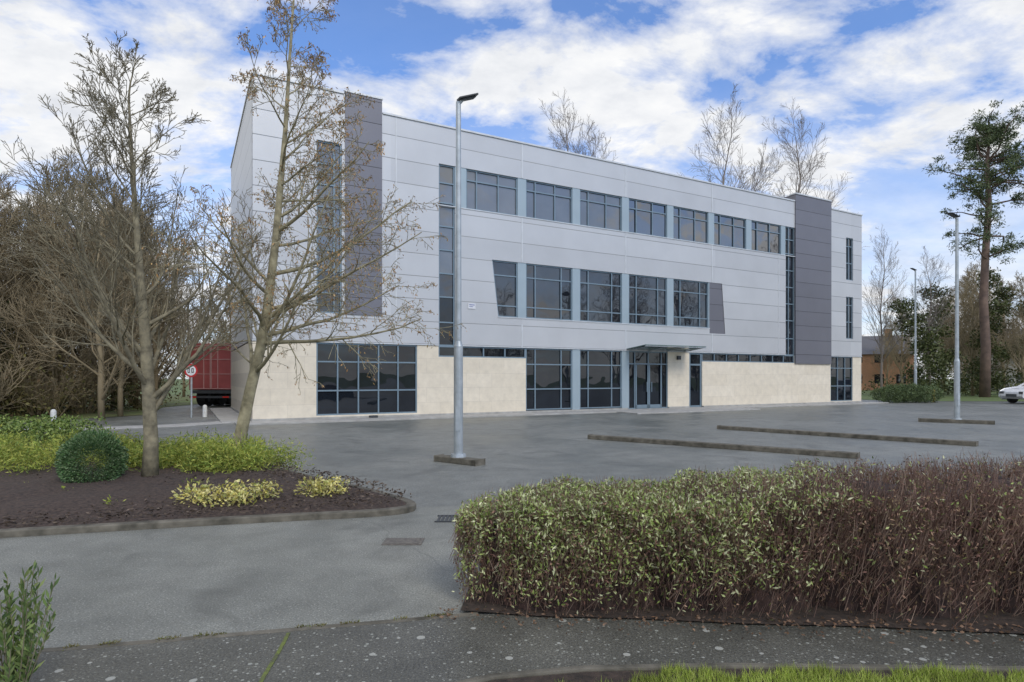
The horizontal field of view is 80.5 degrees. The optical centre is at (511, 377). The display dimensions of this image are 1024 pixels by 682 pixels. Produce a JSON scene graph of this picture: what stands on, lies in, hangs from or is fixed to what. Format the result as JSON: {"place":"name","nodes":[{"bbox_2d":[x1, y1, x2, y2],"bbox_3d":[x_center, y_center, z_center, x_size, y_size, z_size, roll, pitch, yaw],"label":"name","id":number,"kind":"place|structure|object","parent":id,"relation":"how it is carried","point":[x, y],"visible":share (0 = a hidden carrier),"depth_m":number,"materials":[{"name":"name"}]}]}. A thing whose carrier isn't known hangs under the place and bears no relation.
{"place":"outdoors","nodes":[
{"label":"outdoors","id":0,"kind":"place"},
{"bbox_2d":[0,395,197,420],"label":"verge","id":1,"kind":"structure","parent":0,"point":[134,412],"depth_m":28.67,"materials":[{"name":"green plant"}]},
{"bbox_2d":[0,254,138,413],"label":"ivy clad trees","id":2,"kind":"object","parent":1,"relation":"on","point":[3,345],"visible":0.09,"depth_m":27.19,"materials":[{"name":"green plant"}]},
{"bbox_2d":[0,147,230,418],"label":"tree thicket","id":3,"kind":"object","parent":1,"relation":"on","point":[24,287],"visible":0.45,"depth_m":25.24,"materials":[{"name":"brown plant"}]},
{"bbox_2d":[0,317,230,419],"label":"undergrowth","id":4,"kind":"object","parent":1,"relation":"on","point":[54,405],"visible":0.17,"depth_m":25.43,"materials":[{"name":"green plant"}]},
{"bbox_2d":[1,421,229,429],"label":"side path","id":5,"kind":"structure","parent":0,"point":[172,425],"depth_m":19.97,"materials":[{"name":"concrete"}]},
{"bbox_2d":[0,505,497,648],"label":"road","id":6,"kind":"structure","parent":0,"point":[137,585],"depth_m":4.87,"materials":[{"name":"grey asphalt"}]},
{"bbox_2d":[1,612,478,653],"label":"pavement kerb","id":7,"kind":"structure","parent":6,"relation":"on","point":[242,633],"depth_m":3.75,"materials":[{"name":"grey concrete"}]},
{"bbox_2d":[62,611,452,650],"bbox_3d":[-1.521,1.588,3.805,2.303,0.045,0.094,0,0,-13],"label":"kerb moss","id":8,"kind":"object","parent":6,"relation":"on","point":[196,635],"visible":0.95,"depth_m":3.74,"materials":[{"name":"green plant"}]},
{"bbox_2d":[381,538,424,544],"bbox_3d":[-1.060,1.594,5.900,0.380,0.010,0.240,0,0,0],"label":"manhole cover","id":9,"kind":"object","parent":6,"relation":"on","point":[403,541],"visible":1,"depth_m":5.87,"materials":[{"name":"metal"}]},
{"bbox_2d":[434,515,458,521],"bbox_3d":[-0.650,1.593,6.850,0.420,0.014,0.300,0,0,0],"label":"drain grate","id":10,"kind":"object","parent":6,"relation":"on","point":[446,516],"visible":0.48,"depth_m":6.83,"materials":[{"name":"metal"}]},
{"bbox_2d":[455,663,1023,681],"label":"pavement edging","id":11,"kind":"object","parent":6,"relation":"on","point":[590,668],"visible":0.68,"depth_m":3.28,"materials":[{"name":"grey concrete"}]},
{"bbox_2d":[488,660,1023,681],"bbox_3d":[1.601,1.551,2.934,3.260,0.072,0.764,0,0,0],"label":"grass","id":12,"kind":"structure","parent":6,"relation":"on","point":[912,677],"depth_m":3.17,"materials":[{"name":"green plant"}]},
{"bbox_2d":[0,613,1023,681],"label":"pavement","id":13,"kind":"structure","parent":0,"point":[447,649],"depth_m":3.52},
{"bbox_2d":[0,560,59,681],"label":"evergreen shrub","id":14,"kind":"object","parent":13,"relation":"on","point":[21,656],"visible":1,"depth_m":2.95,"materials":[{"name":"green plant"}]},
{"bbox_2d":[259,633,289,681],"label":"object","id":15,"kind":"object","parent":13,"relation":"on","point":[269,666],"visible":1,"depth_m":3.41,"materials":[{"name":"green plant"}]},
{"bbox_2d":[433,605,1023,644],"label":"leaf litter","id":16,"kind":"object","parent":13,"relation":"on","point":[746,626],"visible":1,"depth_m":3.86,"materials":[{"name":"brown plant"}]},
{"bbox_2d":[0,0,1023,378],"label":"sky","id":17,"kind":"structure","parent":0,"point":[889,82],"materials":[{"name":"blue"}]},
{"bbox_2d":[6,399,1023,506],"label":"car park","id":18,"kind":"structure","parent":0,"point":[514,451],"depth_m":15.04,"materials":[{"name":"grey asphalt"}]},
{"bbox_2d":[50,409,56,419],"bbox_3d":[-15.400,1.325,20.300,0.174,0.550,0.174,0,0,0],"label":"bollard","id":19,"kind":"object","parent":18,"relation":"on","point":[53,412],"visible":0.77,"depth_m":20.23,"materials":[{"name":"white paint"}]},
{"bbox_2d":[184,363,197,417],"bbox_3d":[-12.900,0.500,24.323,0.540,2.200,0.085,0,0,0],"label":"traffic sign","id":20,"kind":"object","parent":18,"relation":"on","point":[192,371],"visible":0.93,"depth_m":24.29,"materials":[{"name":"metal"}]},
{"bbox_2d":[202,405,206,416],"bbox_3d":[-12.600,1.350,24.800,0.174,0.500,0.174,0,0,0],"label":"bollard","id":21,"kind":"object","parent":18,"relation":"on","point":[204,410],"visible":1,"depth_m":24.73,"materials":[{"name":"white paint"}]},
{"bbox_2d":[0,439,415,537],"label":"bed kerb","id":22,"kind":"structure","parent":18,"relation":"on","point":[409,506],"depth_m":6.57,"materials":[{"name":"grey concrete"}]},
{"bbox_2d":[0,434,411,528],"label":"mulch bed","id":23,"kind":"object","parent":22,"relation":"on","point":[24,494],"visible":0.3,"depth_m":7.27,"materials":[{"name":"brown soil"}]},
{"bbox_2d":[0,411,114,443],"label":"shrub","id":24,"kind":"object","parent":23,"relation":"on","point":[50,427],"visible":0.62,"depth_m":13.02,"materials":[{"name":"green plant"}]},
{"bbox_2d":[0,424,142,476],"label":"juniper bush","id":25,"kind":"object","parent":23,"relation":"on","point":[10,454],"visible":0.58,"depth_m":9.17,"materials":[{"name":"green plant"}]},
{"bbox_2d":[53,429,130,482],"bbox_3d":[-5.754,1.141,8.305,0.881,0.914,0.818,0,0,0],"label":"box ball","id":26,"kind":"object","parent":23,"relation":"on","point":[70,453],"visible":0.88,"depth_m":8.14,"materials":[{"name":"green plant"}]},
{"bbox_2d":[61,477,200,503],"bbox_3d":[-5.337,1.446,7.856,2.289,0.269,1.348,0,0,20],"label":"sprig","id":27,"kind":"object","parent":23,"relation":"on","point":[109,500],"visible":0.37,"depth_m":7.57,"materials":[{"name":"green plant"}]},
{"bbox_2d":[0,30,283,476],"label":"deciduous tree","id":28,"kind":"object","parent":23,"relation":"on","point":[152,399],"visible":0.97,"depth_m":8.58,"materials":[{"name":"brown plant"}]},
{"bbox_2d":[78,427,315,473],"bbox_3d":[-5.103,1.230,9.889,3.440,0.886,2.672,0,0,0],"label":"juniper bush","id":29,"kind":"object","parent":23,"relation":"on","point":[207,455],"visible":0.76,"depth_m":9.37,"materials":[{"name":"green plant"}]},
{"bbox_2d":[170,475,283,506],"bbox_3d":[-3.382,1.392,7.160,1.270,0.443,0.557,0,0,-10],"label":"variegated shrub","id":30,"kind":"object","parent":23,"relation":"on","point":[242,493],"visible":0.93,"depth_m":7.08,"materials":[{"name":"yellow plant"}]},
{"bbox_2d":[142,0,466,462],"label":"alder tree","id":31,"kind":"object","parent":23,"relation":"on","point":[257,363],"visible":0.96,"depth_m":9.70,"materials":[{"name":"brown plant"}]},
{"bbox_2d":[293,474,349,496],"bbox_3d":[-2.392,1.404,7.540,0.712,0.442,0.531,0,0,0],"label":"variegated shrub","id":32,"kind":"object","parent":23,"relation":"on","point":[328,484],"visible":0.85,"depth_m":7.51,"materials":[{"name":"yellow plant"}]},
{"bbox_2d":[189,343,231,405],"bbox_3d":[-16.107,-0.153,38.629,2.580,3.494,11.340,0,0,4],"label":"lorry","id":33,"kind":"object","parent":18,"relation":"on","point":[211,381],"visible":0.45,"depth_m":33.10,"materials":[{"name":"metal"}]},
{"bbox_2d":[434,454,484,465],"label":"lamp post base","id":34,"kind":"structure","parent":18,"relation":"on","point":[470,461],"depth_m":11.26,"materials":[{"name":"grey concrete"}]},
{"bbox_2d":[451,93,477,457],"bbox_3d":[-0.920,-1.980,11.532,0.509,6.961,0.300,0,0,-18],"label":"street lamp","id":35,"kind":"object","parent":34,"relation":"on","point":[458,400],"visible":1,"depth_m":11.45,"materials":[{"name":"metal"}]},
{"bbox_2d":[456,407,459,430],"bbox_3d":[-1.020,0.775,11.411,0.090,0.450,0.014,0,0,0],"label":"access door","id":36,"kind":"structure","parent":35,"relation":"in","point":[457,408],"depth_m":11.40,"materials":[{"name":"metal"}]},
{"bbox_2d":[235,340,835,410],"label":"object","id":37,"kind":"object","parent":18,"relation":"on","point":[540,348],"visible":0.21,"depth_m":28.14,"materials":[{"name":"grey metal"}]},
{"bbox_2d":[231,74,861,355],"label":"cladding wall","id":38,"kind":"structure","parent":37,"relation":"on","point":[747,280],"depth_m":26.99,"materials":[{"name":"silver metal"}]},
{"bbox_2d":[468,303,475,308],"bbox_3d":[-1.713,-3.065,25.763,0.350,0.230,0.027,0,0,-28],"label":"wall notice","id":39,"kind":"object","parent":38,"relation":"attached to","point":[474,306],"depth_m":25.76,"materials":[{"name":"white plastic"}]},
{"bbox_2d":[230,71,862,356],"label":"trims","id":40,"kind":"object","parent":38,"relation":"attached to","point":[423,121],"visible":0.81,"depth_m":27.68,"materials":[{"name":"grey metal"}]},
{"bbox_2d":[316,140,851,415],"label":"window frames","id":41,"kind":"structure","parent":38,"relation":"attached to","point":[648,405],"depth_m":28.31,"materials":[{"name":"grey metal"}]},
{"bbox_2d":[318,228,850,353],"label":"glazing","id":42,"kind":"structure","parent":38,"relation":"attached to","point":[547,294],"depth_m":29.18,"materials":[{"name":"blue glass"}]},
{"bbox_2d":[318,143,619,273],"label":"glazing","id":43,"kind":"structure","parent":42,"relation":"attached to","point":[544,206],"depth_m":27.55,"materials":[{"name":"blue glass"}]},
{"bbox_2d":[440,166,515,214],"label":"glazing blinds","id":44,"kind":"object","parent":43,"relation":"attached to","point":[486,197],"visible":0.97,"depth_m":26.21,"materials":[{"name":"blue glass"}]},
{"bbox_2d":[345,92,830,363],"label":"dark cladding panels","id":45,"kind":"object","parent":38,"relation":"attached to","point":[812,286],"visible":0.65,"depth_m":35.78,"materials":[{"name":"grey metal"}]},
{"bbox_2d":[630,345,705,351],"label":"canopy brackets","id":46,"kind":"object","parent":38,"relation":"attached to","point":[669,346],"visible":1,"depth_m":29.80,"materials":[{"name":"metal"}]},
{"bbox_2d":[627,344,705,350],"bbox_3d":[7.712,-1.505,30.095,3.950,0.170,1.380,0,0,-29],"label":"entrance canopy","id":47,"kind":"object","parent":46,"relation":"on","point":[666,348],"visible":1,"depth_m":29.98,"materials":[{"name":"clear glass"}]},
{"bbox_2d":[629,200,778,252],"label":"windows","id":48,"kind":"structure","parent":38,"relation":"attached to","point":[644,225],"depth_m":32.25,"materials":[{"name":"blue glass"}]},
{"bbox_2d":[230,401,861,420],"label":"plinth","id":49,"kind":"structure","parent":18,"relation":"on","point":[237,411],"depth_m":26.81,"materials":[{"name":"concrete"}]},
{"bbox_2d":[231,341,860,418],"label":"stone wall","id":50,"kind":"structure","parent":49,"relation":"on","point":[494,384],"depth_m":26.45,"materials":[{"name":"beige stone"}]},
{"bbox_2d":[369,356,680,417],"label":"wall fittings","id":51,"kind":"object","parent":50,"relation":"attached to","point":[376,416],"depth_m":23.57,"materials":[{"name":"metal"}]},
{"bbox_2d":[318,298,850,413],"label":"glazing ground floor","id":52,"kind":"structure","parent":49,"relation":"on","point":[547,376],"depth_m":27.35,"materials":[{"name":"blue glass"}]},
{"bbox_2d":[455,167,784,409],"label":"mullion panels","id":53,"kind":"object","parent":49,"relation":"on","point":[521,267],"visible":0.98,"depth_m":28.46,"materials":[{"name":"grey metal"}]},
{"bbox_2d":[541,90,597,156],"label":"bare tree","id":54,"kind":"object","parent":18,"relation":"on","point":[561,133],"visible":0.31,"depth_m":46.53,"materials":[{"name":"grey plant"}]},
{"bbox_2d":[556,115,617,160],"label":"bare tree","id":55,"kind":"object","parent":18,"relation":"on","point":[573,147],"visible":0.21,"depth_m":47.76,"materials":[{"name":"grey plant"}]},
{"bbox_2d":[588,434,859,458],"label":"curb","id":56,"kind":"structure","parent":18,"relation":"on","point":[830,453],"depth_m":13.56,"materials":[{"name":"grey concrete"}]},
{"bbox_2d":[678,84,772,192],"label":"bare tree","id":57,"kind":"object","parent":18,"relation":"on","point":[722,181],"visible":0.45,"depth_m":51.45,"materials":[{"name":"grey plant"}]},
{"bbox_2d":[727,139,788,196],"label":"bare tree","id":58,"kind":"object","parent":18,"relation":"on","point":[766,170],"visible":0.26,"depth_m":54.44,"materials":[{"name":"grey plant"}]},
{"bbox_2d":[717,425,978,445],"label":"curb","id":59,"kind":"structure","parent":18,"relation":"on","point":[891,438],"depth_m":16.04,"materials":[{"name":"grey concrete"}]},
{"bbox_2d":[868,382,945,402],"bbox_3d":[25.804,0.964,39.474,4.932,1.414,2.488,0,0,0],"label":"round bush","id":60,"kind":"object","parent":18,"relation":"on","point":[906,391],"visible":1,"depth_m":39.06,"materials":[{"name":"green plant"}]},
{"bbox_2d":[910,268,916,384],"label":"street lamp","id":61,"kind":"object","parent":18,"relation":"on","point":[915,366],"visible":0.78,"depth_m":41.16,"materials":[{"name":"metal"}]},
{"bbox_2d":[918,418,994,424],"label":"kerb","id":62,"kind":"structure","parent":18,"relation":"on","point":[991,422],"depth_m":21.48,"materials":[{"name":"grey concrete"}]},
{"bbox_2d":[946,212,961,419],"bbox_3d":[15.797,-2.205,21.578,0.509,7.411,0.300,0,0,-12],"label":"street lamp","id":63,"kind":"object","parent":62,"relation":"on","point":[956,380],"visible":1,"depth_m":21.55,"materials":[{"name":"metal"}]},
{"bbox_2d":[957,393,959,405],"bbox_3d":[15.900,0.775,21.511,0.090,0.450,0.014,0,0,0],"label":"access door","id":64,"kind":"structure","parent":63,"relation":"in","point":[958,394],"depth_m":21.51,"materials":[{"name":"metal"}]},
{"bbox_2d":[999,383,1023,402],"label":"parked car","id":65,"kind":"object","parent":18,"relation":"on","point":[1012,394],"visible":1,"depth_m":38.18,"materials":[{"name":"white paint"}]},
{"bbox_2d":[88,379,998,394],"bbox_3d":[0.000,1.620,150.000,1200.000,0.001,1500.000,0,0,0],"label":"ground","id":66,"kind":"structure","parent":0,"point":[178,390],"depth_m":78.20,"materials":[{"name":"green plant"}]},
{"bbox_2d":[861,354,913,389],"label":"walls","id":67,"kind":"structure","parent":66,"relation":"on","point":[866,369],"depth_m":79.00,"materials":[{"name":"orange brick"}]},
{"bbox_2d":[861,355,905,382],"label":"windows","id":68,"kind":"structure","parent":67,"relation":"attached to","point":[877,377],"depth_m":78.77,"materials":[{"name":"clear glass"}]},
{"bbox_2d":[862,335,912,353],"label":"roof","id":69,"kind":"structure","parent":67,"relation":"attached to","point":[869,346],"depth_m":80.26,"materials":[{"name":"tile"}]},
{"bbox_2d":[864,258,1023,395],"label":"tree belt","id":70,"kind":"object","parent":66,"relation":"on","point":[969,310],"visible":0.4,"depth_m":59.96,"materials":[{"name":"brown plant"}]},
{"bbox_2d":[960,353,1020,390],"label":"walls","id":71,"kind":"structure","parent":66,"relation":"on","point":[1009,374],"depth_m":73.11,"materials":[{"name":"orange brick"}]},
{"bbox_2d":[210,402,888,424],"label":"building path","id":72,"kind":"structure","parent":0,"point":[226,415],"depth_m":25.65,"materials":[{"name":"concrete"}]},
{"bbox_2d":[617,408,760,413],"bbox_3d":[8.732,1.587,29.317,8.000,0.065,1.440,0,0,-29],"label":"entrance apron","id":73,"kind":"object","parent":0,"point":[681,410],"visible":0.98,"depth_m":28.90,"materials":[{"name":"concrete"}]},
{"bbox_2d":[461,574,1023,633],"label":"hedge soil","id":74,"kind":"structure","parent":0,"point":[1001,618],"depth_m":3.99,"materials":[{"name":"brown soil"}]},
{"bbox_2d":[448,447,1023,628],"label":"hedge","id":75,"kind":"object","parent":74,"relation":"on","point":[932,544],"visible":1,"depth_m":4.11,"materials":[{"name":"green plant"}]},
{"bbox_2d":[861,395,1023,400],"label":"grass lawn","id":76,"kind":"structure","parent":0,"point":[962,398],"depth_m":46.83,"materials":[{"name":"green plant"}]},
{"bbox_2d":[761,98,866,249],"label":"bare tree","id":77,"kind":"object","parent":76,"relation":"on","point":[800,165],"visible":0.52,"depth_m":53.25,"materials":[{"name":"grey plant"}]},
{"bbox_2d":[862,226,918,386],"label":"bare tree","id":78,"kind":"object","parent":76,"relation":"on","point":[880,304],"visible":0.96,"depth_m":50.79,"materials":[{"name":"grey plant"}]},
{"bbox_2d":[903,246,963,383],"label":"bare tree","id":79,"kind":"object","parent":76,"relation":"on","point":[929,316],"visible":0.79,"depth_m":50.72,"materials":[{"name":"brown plant"}]},
{"bbox_2d":[861,267,1023,396],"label":"ivy clad trees","id":80,"kind":"object","parent":76,"relation":"on","point":[936,365],"visible":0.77,"depth_m":50.95,"materials":[{"name":"green plant"}]},
{"bbox_2d":[922,99,1023,396],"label":"pine tree","id":81,"kind":"object","parent":76,"relation":"on","point":[1013,160],"visible":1,"depth_m":49.66,"materials":[{"name":"green plant"}]}
]}

